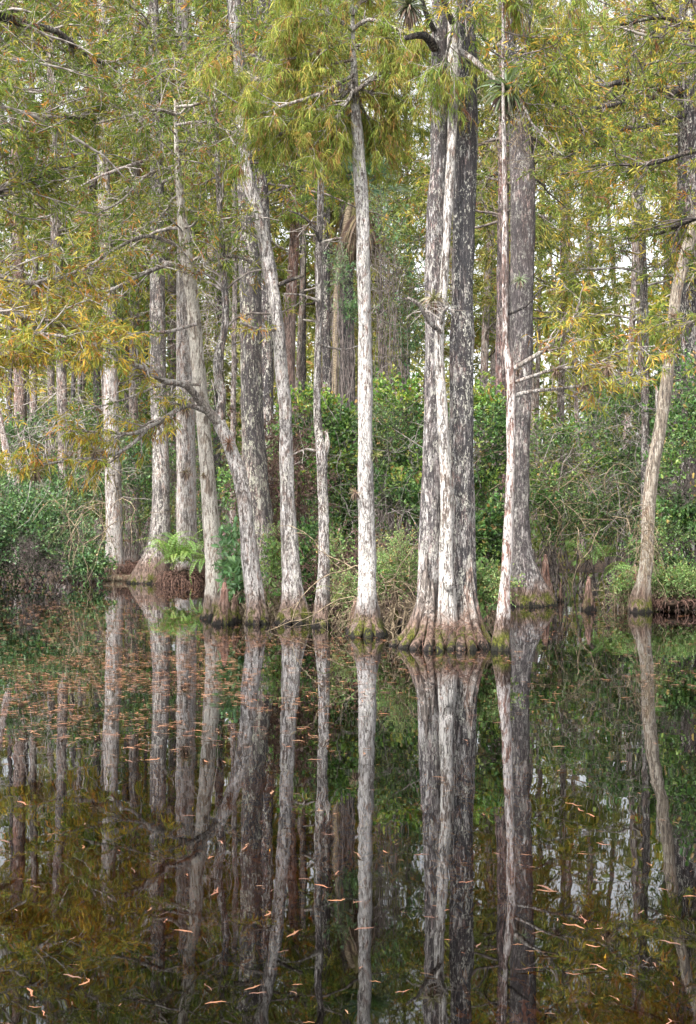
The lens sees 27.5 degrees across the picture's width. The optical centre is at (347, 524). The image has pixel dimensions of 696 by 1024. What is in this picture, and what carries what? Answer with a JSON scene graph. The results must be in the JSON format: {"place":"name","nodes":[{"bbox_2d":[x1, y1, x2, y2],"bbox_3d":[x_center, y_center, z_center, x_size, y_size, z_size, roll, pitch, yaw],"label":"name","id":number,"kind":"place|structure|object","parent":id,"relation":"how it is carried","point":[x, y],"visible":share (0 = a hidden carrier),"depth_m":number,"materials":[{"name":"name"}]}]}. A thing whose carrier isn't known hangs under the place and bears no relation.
{"place":"outdoors","nodes":[
{"label":"outdoors","id":0,"kind":"place"},
{"bbox_2d":[0,541,660,613],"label":"swamp ground","id":1,"kind":"structure","parent":0,"point":[597,565],"depth_m":48.20,"materials":[{"name":"brown soil"}]},
{"bbox_2d":[0,0,96,550],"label":"cypress tree","id":2,"kind":"object","parent":1,"relation":"on","point":[8,397],"visible":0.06,"depth_m":47.87,"materials":[{"name":"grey plant"}]},
{"bbox_2d":[0,0,100,569],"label":"cypress tree","id":3,"kind":"object","parent":1,"relation":"on","point":[19,401],"visible":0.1,"depth_m":42.88,"materials":[{"name":"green plant"}]},
{"bbox_2d":[0,4,121,548],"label":"cypress tree","id":4,"kind":"object","parent":1,"relation":"on","point":[51,375],"depth_m":65.24,"materials":[{"name":"grey plant"}]},
{"bbox_2d":[0,0,149,569],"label":"cypress tree","id":5,"kind":"object","parent":1,"relation":"on","point":[61,376],"visible":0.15,"depth_m":41.85,"materials":[{"name":"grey plant"}]},
{"bbox_2d":[0,391,151,570],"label":"shrub","id":6,"kind":"object","parent":1,"relation":"on","point":[55,478],"visible":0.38,"depth_m":41.93,"materials":[{"name":"green plant"}]},
{"bbox_2d":[3,2,149,547],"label":"cypress tree","id":7,"kind":"object","parent":1,"relation":"on","point":[80,382],"visible":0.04,"depth_m":52.65,"materials":[{"name":"grey plant"}]},
{"bbox_2d":[0,0,160,428],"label":"cypress tree","id":8,"kind":"object","parent":1,"relation":"on","point":[37,352],"visible":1,"depth_m":19.10,"materials":[{"name":"green plant"}]},
{"bbox_2d":[0,0,169,565],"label":"cypress tree","id":9,"kind":"object","parent":1,"relation":"on","point":[32,404],"visible":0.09,"depth_m":44.97,"materials":[{"name":"grey plant"}]},
{"bbox_2d":[25,3,173,549],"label":"cypress tree","id":10,"kind":"object","parent":1,"relation":"on","point":[99,393],"visible":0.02,"depth_m":59.89,"materials":[{"name":"grey plant"}]},
{"bbox_2d":[0,2,204,426],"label":"cypress tree","id":11,"kind":"object","parent":1,"relation":"on","point":[39,211],"visible":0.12,"depth_m":43.35,"materials":[{"name":"green plant"}]},
{"bbox_2d":[0,0,230,574],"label":"cypress tree","id":12,"kind":"object","parent":1,"relation":"on","point":[110,381],"visible":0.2,"depth_m":38.48,"materials":[{"name":"grey plant"}]},
{"bbox_2d":[0,398,175,537],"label":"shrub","id":13,"kind":"object","parent":12,"relation":"attached to","point":[80,454],"visible":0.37,"depth_m":38.60,"materials":[{"name":"grey plant"}]},
{"bbox_2d":[24,0,237,561],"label":"cypress tree","id":14,"kind":"object","parent":1,"relation":"on","point":[133,405],"visible":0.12,"depth_m":43.90,"materials":[{"name":"grey plant"}]},
{"bbox_2d":[29,0,254,583],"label":"cypress tree","id":15,"kind":"object","parent":1,"relation":"on","point":[144,571],"visible":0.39,"depth_m":36.50,"materials":[{"name":"green plant"}]},
{"bbox_2d":[134,193,282,456],"bbox_3d":[-3.148,-4.732,34.040,3.966,6.257,3.093,0,0,12],"label":"bare vine tangle","id":16,"kind":"object","parent":15,"relation":"attached to","point":[205,322],"visible":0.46,"depth_m":33.91,"materials":[{"name":"grey plant"}]},
{"bbox_2d":[0,29,306,624],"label":"cypress tree","id":17,"kind":"object","parent":1,"relation":"on","point":[256,611],"visible":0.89,"depth_m":21.64,"materials":[{"name":"green plant"}]},
{"bbox_2d":[0,40,313,619],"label":"cypress tree","id":18,"kind":"object","parent":1,"relation":"on","point":[210,520],"visible":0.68,"depth_m":22.47,"materials":[{"name":"green plant"}]},
{"bbox_2d":[2,3,255,342],"bbox_3d":[-3.299,-5.207,21.275,4.032,5.066,4.112,0,0,-45],"label":"foliage","id":19,"kind":"object","parent":18,"relation":"attached to","point":[162,71],"visible":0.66,"depth_m":20.85,"materials":[{"name":"green plant"}]},
{"bbox_2d":[75,325,238,577],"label":"shrub","id":20,"kind":"object","parent":1,"relation":"on","point":[221,486],"visible":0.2,"depth_m":40.37,"materials":[{"name":"green plant"}]},
{"bbox_2d":[23,0,296,571],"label":"cypress tree","id":21,"kind":"object","parent":1,"relation":"on","point":[186,514],"visible":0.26,"depth_m":37.82,"materials":[{"name":"grey plant"}]},
{"bbox_2d":[87,0,278,559],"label":"cypress tree","id":22,"kind":"object","parent":1,"relation":"on","point":[170,341],"visible":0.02,"depth_m":45.87,"materials":[{"name":"grey plant"}]},
{"bbox_2d":[123,3,298,524],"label":"cypress tree","id":23,"kind":"object","parent":1,"relation":"on","point":[218,456],"visible":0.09,"depth_m":46.90,"materials":[{"name":"grey plant"}]},
{"bbox_2d":[154,0,318,553],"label":"cypress tree","id":24,"kind":"object","parent":1,"relation":"on","point":[233,385],"visible":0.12,"depth_m":34.91,"materials":[{"name":"grey plant"}]},
{"bbox_2d":[159,0,364,623],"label":"cypress tree","id":25,"kind":"object","parent":1,"relation":"on","point":[292,591],"visible":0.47,"depth_m":21.81,"materials":[{"name":"white plant"}]},
{"bbox_2d":[148,0,377,608],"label":"cypress tree","id":26,"kind":"object","parent":1,"relation":"on","point":[254,457],"visible":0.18,"depth_m":25.54,"materials":[{"name":"green plant"}]},
{"bbox_2d":[150,0,406,522],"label":"cypress tree","id":27,"kind":"object","parent":1,"relation":"on","point":[267,361],"visible":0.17,"depth_m":31.37,"materials":[{"name":"green plant"}]},
{"bbox_2d":[0,363,173,528],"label":"bare vine tangle","id":28,"kind":"object","parent":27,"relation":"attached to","point":[45,397],"visible":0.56,"depth_m":29.92,"materials":[{"name":"grey plant"}]},
{"bbox_2d":[217,387,344,592],"bbox_3d":[-1.362,-0.406,26.440,2.747,4.337,2.617,0,0,0],"label":"bush","id":29,"kind":"object","parent":1,"relation":"on","point":[273,465],"visible":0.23,"depth_m":26.32,"materials":[{"name":"green plant"}]},
{"bbox_2d":[190,0,398,396],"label":"cypress tree","id":30,"kind":"object","parent":1,"relation":"on","point":[355,323],"visible":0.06,"depth_m":46.74,"materials":[{"name":"grey plant"}]},
{"bbox_2d":[201,2,397,398],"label":"cypress tree","id":31,"kind":"object","parent":1,"relation":"on","point":[303,256],"visible":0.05,"depth_m":45.50,"materials":[{"name":"grey plant"}]},
{"bbox_2d":[222,0,380,398],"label":"cypress tree","id":32,"kind":"object","parent":1,"relation":"on","point":[290,320],"visible":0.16,"depth_m":38.89,"materials":[{"name":"green plant"}]},
{"bbox_2d":[237,0,369,626],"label":"cypress tree","id":33,"kind":"object","parent":1,"relation":"on","point":[322,595],"visible":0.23,"depth_m":21.05,"materials":[{"name":"grey plant"}]},
{"bbox_2d":[184,0,431,637],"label":"cypress tree","id":34,"kind":"object","parent":1,"relation":"on","point":[332,133],"visible":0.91,"depth_m":19.05,"materials":[{"name":"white plant"}]},
{"bbox_2d":[266,525,492,635],"bbox_3d":[0.699,0.945,20.249,2.967,2.085,2.592,0,0,36],"label":"bare vine tangle","id":35,"kind":"object","parent":34,"relation":"attached to","point":[397,604],"visible":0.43,"depth_m":19.98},
{"bbox_2d":[383,69,590,265],"bbox_3d":[2.083,-5.037,20.059,2.665,2.894,2.808,0,0,24],"label":"bare vine tangle","id":36,"kind":"object","parent":34,"relation":"attached to","point":[498,157],"visible":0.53,"depth_m":19.93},
{"bbox_2d":[211,6,412,524],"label":"cypress tree","id":37,"kind":"object","parent":1,"relation":"on","point":[303,367],"visible":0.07,"depth_m":46.95,"materials":[{"name":"green plant"}]},
{"bbox_2d":[223,1,401,432],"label":"cypress tree","id":38,"kind":"object","parent":1,"relation":"on","point":[326,356],"visible":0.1,"depth_m":36.93,"materials":[{"name":"grey plant"}]},
{"bbox_2d":[278,516,356,599],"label":"shrub","id":39,"kind":"object","parent":1,"relation":"on","point":[331,535],"visible":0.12,"depth_m":25.71,"materials":[{"name":"green plant"}]},
{"bbox_2d":[297,509,339,605],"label":"shrub","id":40,"kind":"object","parent":1,"relation":"on","point":[309,532],"visible":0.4,"depth_m":25.25,"materials":[{"name":"green plant"}]},
{"bbox_2d":[229,361,419,603],"bbox_3d":[-0.313,-0.670,26.187,3.958,4.625,2.743,0,0,24],"label":"bush","id":41,"kind":"object","parent":1,"relation":"on","point":[339,455],"visible":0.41,"depth_m":26.20,"materials":[{"name":"brown plant"}]},
{"bbox_2d":[264,373,386,576],"bbox_3d":[-0.496,-0.735,28.927,3.068,4.595,2.988,0,0,24],"label":"shrub","id":42,"kind":"object","parent":1,"relation":"on","point":[339,427],"visible":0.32,"depth_m":28.09,"materials":[{"name":"green plant"}]},
{"bbox_2d":[0,357,667,570],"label":"scrub","id":43,"kind":"object","parent":1,"relation":"on","point":[571,551],"visible":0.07,"depth_m":52.43,"materials":[{"name":"green plant"}]},
{"bbox_2d":[322,234,358,580],"bbox_3d":[-0.108,-2.402,30.993,1.236,7.910,1.320,0,0,0],"label":"tree","id":44,"kind":"object","parent":1,"relation":"on","point":[341,321],"visible":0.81,"depth_m":30.90,"materials":[{"name":"grey plant"}]},
{"bbox_2d":[263,509,417,619],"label":"bare vine tangle","id":45,"kind":"object","parent":1,"relation":"on","point":[305,587],"visible":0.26,"depth_m":22.83,"materials":[{"name":"green plant"}]},
{"bbox_2d":[271,1,429,390],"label":"cypress tree","id":46,"kind":"object","parent":1,"relation":"on","point":[313,290],"visible":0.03,"depth_m":48.13,"materials":[{"name":"green plant"}]},
{"bbox_2d":[284,146,417,452],"bbox_3d":[0.175,-4.177,35.716,2.814,11.554,2.959,0,0,-34],"label":"cabbage palm","id":47,"kind":"object","parent":1,"relation":"on","point":[349,222],"visible":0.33,"depth_m":35.88,"materials":[{"name":"green plant"}]},
{"bbox_2d":[278,0,428,564],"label":"cypress tree","id":48,"kind":"object","parent":1,"relation":"on","point":[349,272],"visible":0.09,"depth_m":39.84,"materials":[{"name":"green plant"}]},
{"bbox_2d":[274,1,450,523],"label":"cypress tree","id":49,"kind":"object","parent":1,"relation":"on","point":[372,315],"visible":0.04,"depth_m":51.12,"materials":[{"name":"green plant"}]},
{"bbox_2d":[336,364,423,595],"bbox_3d":[0.883,-0.768,27.597,2.666,4.657,4.020,0,0,0],"label":"shrub","id":50,"kind":"object","parent":1,"relation":"on","point":[398,474],"visible":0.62,"depth_m":27.12,"materials":[{"name":"green plant"}]},
{"bbox_2d":[336,3,451,530],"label":"cypress tree","id":51,"kind":"object","parent":1,"relation":"on","point":[375,279],"visible":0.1,"depth_m":59.80,"materials":[{"name":"green plant"}]},
{"bbox_2d":[368,177,425,574],"bbox_3d":[1.091,-3.381,33.428,1.865,9.869,3.073,0,0,0],"label":"understorey tree","id":52,"kind":"object","parent":1,"relation":"on","point":[402,345],"visible":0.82,"depth_m":33.34,"materials":[{"name":"green plant"}]},
{"bbox_2d":[334,382,483,564],"bbox_3d":[1.041,-0.599,24.468,2.340,4.072,2.839,0,0,31],"label":"bare vine tangle","id":53,"kind":"object","parent":1,"relation":"on","point":[405,470],"visible":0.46,"depth_m":24.60,"materials":[{"name":"brown plant"}]},
{"bbox_2d":[372,21,476,540],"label":"cypress tree","id":54,"kind":"object","parent":1,"relation":"on","point":[403,186],"visible":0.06,"depth_m":61.73,"materials":[{"name":"green plant"}]},
{"bbox_2d":[377,0,532,549],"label":"cypress tree","id":55,"kind":"object","parent":1,"relation":"on","point":[421,171],"visible":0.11,"depth_m":48.47,"materials":[{"name":"green plant"}]},
{"bbox_2d":[372,2,559,368],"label":"cypress tree","id":56,"kind":"object","parent":1,"relation":"on","point":[477,243],"visible":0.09,"depth_m":52.62,"materials":[{"name":"green plant"}]},
{"bbox_2d":[417,1,548,493],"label":"cypress tree","id":57,"kind":"object","parent":1,"relation":"on","point":[492,364],"visible":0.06,"depth_m":64.01,"materials":[{"name":"grey plant"}]},
{"bbox_2d":[446,370,532,572],"bbox_3d":[2.643,-0.774,28.267,2.234,4.679,2.970,0,0,24],"label":"shrub","id":58,"kind":"object","parent":1,"relation":"on","point":[488,529],"visible":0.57,"depth_m":27.66,"materials":[{"name":"green plant"}]},
{"bbox_2d":[401,0,584,561],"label":"cypress tree","id":59,"kind":"object","parent":1,"relation":"on","point":[487,302],"visible":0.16,"depth_m":48.71,"materials":[{"name":"grey plant"}]},
{"bbox_2d":[375,1,613,508],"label":"cypress tree","id":60,"kind":"object","parent":1,"relation":"on","point":[500,373],"visible":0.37,"depth_m":32.43,"materials":[{"name":"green plant"}]},
{"bbox_2d":[301,206,483,404],"bbox_3d":[1.005,-4.774,33.925,4.476,5.592,4.886,0,0,0],"label":"bare vine tangle","id":61,"kind":"object","parent":60,"relation":"attached to","point":[419,276],"visible":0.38,"depth_m":33.68,"materials":[{"name":"grey plant"}]},
{"bbox_2d":[423,3,606,396],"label":"cypress tree","id":62,"kind":"object","parent":1,"relation":"on","point":[491,132],"visible":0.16,"depth_m":51.99,"materials":[{"name":"green plant"}]},
{"bbox_2d":[402,0,640,341],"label":"cypress tree","id":63,"kind":"object","parent":1,"relation":"on","point":[537,238],"visible":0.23,"depth_m":43.00,"materials":[{"name":"green plant"}]},
{"bbox_2d":[413,0,658,606],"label":"cypress tree","id":64,"kind":"object","parent":1,"relation":"on","point":[535,591],"visible":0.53,"depth_m":26.33,"materials":[{"name":"green plant"}]},
{"bbox_2d":[474,0,620,552],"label":"cypress tree","id":65,"kind":"object","parent":1,"relation":"on","point":[538,379],"visible":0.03,"depth_m":67.59,"materials":[{"name":"grey plant"}]},
{"bbox_2d":[416,0,684,650],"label":"cypress tree","id":66,"kind":"object","parent":1,"relation":"on","point":[551,62],"visible":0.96,"depth_m":16.86,"materials":[{"name":"white plant"}]},
{"bbox_2d":[475,61,537,123],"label":"air plant","id":67,"kind":"object","parent":66,"relation":"attached to","point":[509,103],"visible":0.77,"depth_m":17.00,"materials":[{"name":"green plant"}]},
{"bbox_2d":[478,0,658,554],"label":"cypress tree","id":68,"kind":"object","parent":1,"relation":"on","point":[561,399],"visible":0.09,"depth_m":55.40,"materials":[{"name":"green plant"}]},
{"bbox_2d":[531,5,621,551],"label":"cypress tree","id":69,"kind":"object","parent":1,"relation":"on","point":[557,413],"visible":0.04,"depth_m":69.69,"materials":[{"name":"green plant"}]},
{"bbox_2d":[533,0,621,553],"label":"cypress tree","id":70,"kind":"object","parent":1,"relation":"on","point":[576,400],"visible":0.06,"depth_m":65.23,"materials":[{"name":"green plant"}]},
{"bbox_2d":[507,0,695,535],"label":"cypress tree","id":71,"kind":"object","parent":1,"relation":"on","point":[644,285],"visible":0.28,"depth_m":29.39,"materials":[{"name":"green plant"}]},
{"bbox_2d":[479,335,666,570],"bbox_3d":[5.124,-1.510,30.199,4.770,5.334,4.131,0,0,0],"label":"bare vine tangle","id":72,"kind":"object","parent":71,"relation":"attached to","point":[614,441],"visible":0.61,"depth_m":29.86,"materials":[{"name":"grey plant"}]},
{"bbox_2d":[533,0,674,556],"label":"cypress tree","id":73,"kind":"object","parent":1,"relation":"on","point":[600,333],"visible":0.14,"depth_m":59.41,"materials":[{"name":"green plant"}]},
{"bbox_2d":[533,0,678,564],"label":"cypress tree","id":74,"kind":"object","parent":1,"relation":"on","point":[632,318],"visible":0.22,"depth_m":43.13,"materials":[{"name":"green plant"}]},
{"bbox_2d":[549,0,663,536],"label":"cypress tree","id":75,"kind":"object","parent":1,"relation":"on","point":[619,373],"visible":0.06,"depth_m":70.95,"materials":[{"name":"green plant"}]},
{"bbox_2d":[519,0,695,571],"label":"cypress tree","id":76,"kind":"object","parent":1,"relation":"on","point":[685,116],"visible":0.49,"depth_m":28.42,"materials":[{"name":"green plant"}]},
{"bbox_2d":[533,386,683,565],"bbox_3d":[5.781,-0.565,28.671,3.726,4.797,2.964,0,0,0],"label":"bare vine tangle","id":77,"kind":"object","parent":1,"relation":"on","point":[618,459],"visible":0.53,"depth_m":28.40,"materials":[{"name":"grey plant"}]},
{"bbox_2d":[544,0,695,378],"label":"cypress tree","id":78,"kind":"object","parent":1,"relation":"on","point":[678,221],"visible":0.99,"depth_m":20.53,"materials":[{"name":"green plant"}]},
{"bbox_2d":[562,0,678,550],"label":"cypress tree","id":79,"kind":"object","parent":1,"relation":"on","point":[586,224],"visible":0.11,"depth_m":52.08,"materials":[{"name":"green plant"}]},
{"bbox_2d":[566,0,677,469],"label":"cypress tree","id":80,"kind":"object","parent":1,"relation":"on","point":[620,291],"visible":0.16,"depth_m":49.95,"materials":[{"name":"green plant"}]},
{"bbox_2d":[572,350,692,593],"bbox_3d":[6.381,-1.173,31.523,3.029,5.473,5.899,0,0,0],"label":"shrub","id":81,"kind":"object","parent":1,"relation":"on","point":[631,476],"visible":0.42,"depth_m":31.31,"materials":[{"name":"green plant"}]},
{"bbox_2d":[590,35,677,322],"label":"cypress tree","id":82,"kind":"object","parent":1,"relation":"on","point":[674,107],"visible":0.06,"depth_m":44.72,"materials":[{"name":"plant"}]},
{"bbox_2d":[619,342,695,596],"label":"shrub","id":83,"kind":"object","parent":1,"relation":"on","point":[681,511],"visible":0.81,"depth_m":26.46,"materials":[{"name":"green plant"}]},
{"bbox_2d":[627,211,695,612],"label":"bent tree","id":84,"kind":"object","parent":1,"relation":"on","point":[639,603],"visible":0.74,"depth_m":24.39,"materials":[{"name":"beige plant"}]},
{"bbox_2d":[612,504,667,596],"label":"bare vine tangle","id":85,"kind":"object","parent":84,"relation":"attached to","point":[650,556],"visible":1,"depth_m":23.67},
{"bbox_2d":[0,0,676,524],"label":"sky","id":86,"kind":"structure","parent":0,"point":[626,260],"materials":[{"name":"white"}]},
{"bbox_2d":[0,569,695,1023],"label":"swamp water","id":87,"kind":"structure","parent":0,"point":[592,737],"depth_m":7.22,"materials":[{"name":"brown liquid"}]},
{"bbox_2d":[0,468,118,584],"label":"shrub","id":88,"kind":"object","parent":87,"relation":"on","point":[19,539],"visible":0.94,"depth_m":36.09,"materials":[{"name":"green plant"}]},
{"bbox_2d":[25,440,171,584],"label":"bare vine tangle","id":89,"kind":"object","parent":88,"relation":"hanging from","point":[106,527],"visible":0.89,"depth_m":34.90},
{"bbox_2d":[152,563,204,585],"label":"root tussock","id":90,"kind":"object","parent":87,"relation":"in","point":[175,577],"visible":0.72,"depth_m":35.38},
{"bbox_2d":[134,529,203,564],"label":"fern clump","id":91,"kind":"object","parent":90,"relation":"on","point":[172,551],"visible":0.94,"depth_m":35.19,"materials":[{"name":"green plant"}]},
{"bbox_2d":[211,582,233,624],"bbox_3d":[-1.888,1.430,21.544,0.388,1.140,0.381,0,0,0],"label":"cypress knee","id":92,"kind":"object","parent":87,"relation":"on","point":[223,615],"visible":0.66,"depth_m":21.46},
{"bbox_2d":[210,514,268,620],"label":"shrub","id":93,"kind":"object","parent":87,"relation":"on","point":[231,565],"visible":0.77,"depth_m":22.30,"materials":[{"name":"green plant"}]},
{"bbox_2d":[255,517,281,613],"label":"shrub","id":94,"kind":"object","parent":87,"relation":"on","point":[273,548],"visible":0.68,"depth_m":23.88,"materials":[{"name":"green plant"}]},
{"bbox_2d":[312,523,357,623],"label":"shrub","id":95,"kind":"object","parent":87,"relation":"on","point":[341,608],"visible":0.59,"depth_m":21.57,"materials":[{"name":"green plant"}]},
{"bbox_2d":[0,100,673,548],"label":"wood","id":96,"kind":"object","parent":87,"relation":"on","point":[548,408],"depth_m":89.42,"materials":[{"name":"grey wood"}]},
{"bbox_2d":[0,580,695,749],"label":"floating leaf litter","id":97,"kind":"object","parent":87,"relation":"on","point":[172,657],"visible":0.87,"depth_m":14.19,"materials":[{"name":"brown plant"}]},
{"bbox_2d":[347,519,418,629],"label":"shrub","id":98,"kind":"object","parent":87,"relation":"on","point":[383,567],"visible":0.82,"depth_m":20.37,"materials":[{"name":"green plant"}]},
{"bbox_2d":[476,552,525,635],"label":"shrub","id":99,"kind":"object","parent":87,"relation":"on","point":[488,582],"visible":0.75,"depth_m":18.21,"materials":[{"name":"green plant"}]},
{"bbox_2d":[389,0,620,650],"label":"triple trunk cypress","id":100,"kind":"object","parent":87,"relation":"on","point":[447,580],"visible":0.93,"depth_m":17.58,"materials":[{"name":"grey plant"}]},
{"bbox_2d":[385,0,429,33],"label":"air plant","id":101,"kind":"object","parent":100,"relation":"attached to","point":[408,8],"visible":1,"depth_m":17.14,"materials":[{"name":"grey plant"}]},
{"bbox_2d":[419,608,491,650],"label":"roots","id":102,"kind":"object","parent":100,"relation":"attached to","point":[466,635],"visible":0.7,"depth_m":17.14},
{"bbox_2d":[474,431,664,600],"bbox_3d":[4.517,-0.019,28.530,4.328,3.637,4.372,0,0,0],"label":"bare vine tangle","id":103,"kind":"object","parent":87,"relation":"on","point":[566,504],"visible":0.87,"depth_m":28.25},
{"bbox_2d":[529,407,637,593],"bbox_3d":[4.965,-0.530,32.084,2.484,4.184,5.170,0,0,37],"label":"shrub","id":104,"kind":"object","parent":87,"relation":"on","point":[553,570],"visible":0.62,"depth_m":31.45,"materials":[{"name":"green plant"}]},
{"bbox_2d":[603,559,695,610],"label":"shrub","id":105,"kind":"object","parent":87,"relation":"on","point":[671,575],"visible":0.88,"depth_m":24.88,"materials":[{"name":"green plant"}]},
{"bbox_2d":[652,593,695,611],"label":"root tussock","id":106,"kind":"object","parent":87,"relation":"on","point":[671,602],"visible":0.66,"depth_m":24.61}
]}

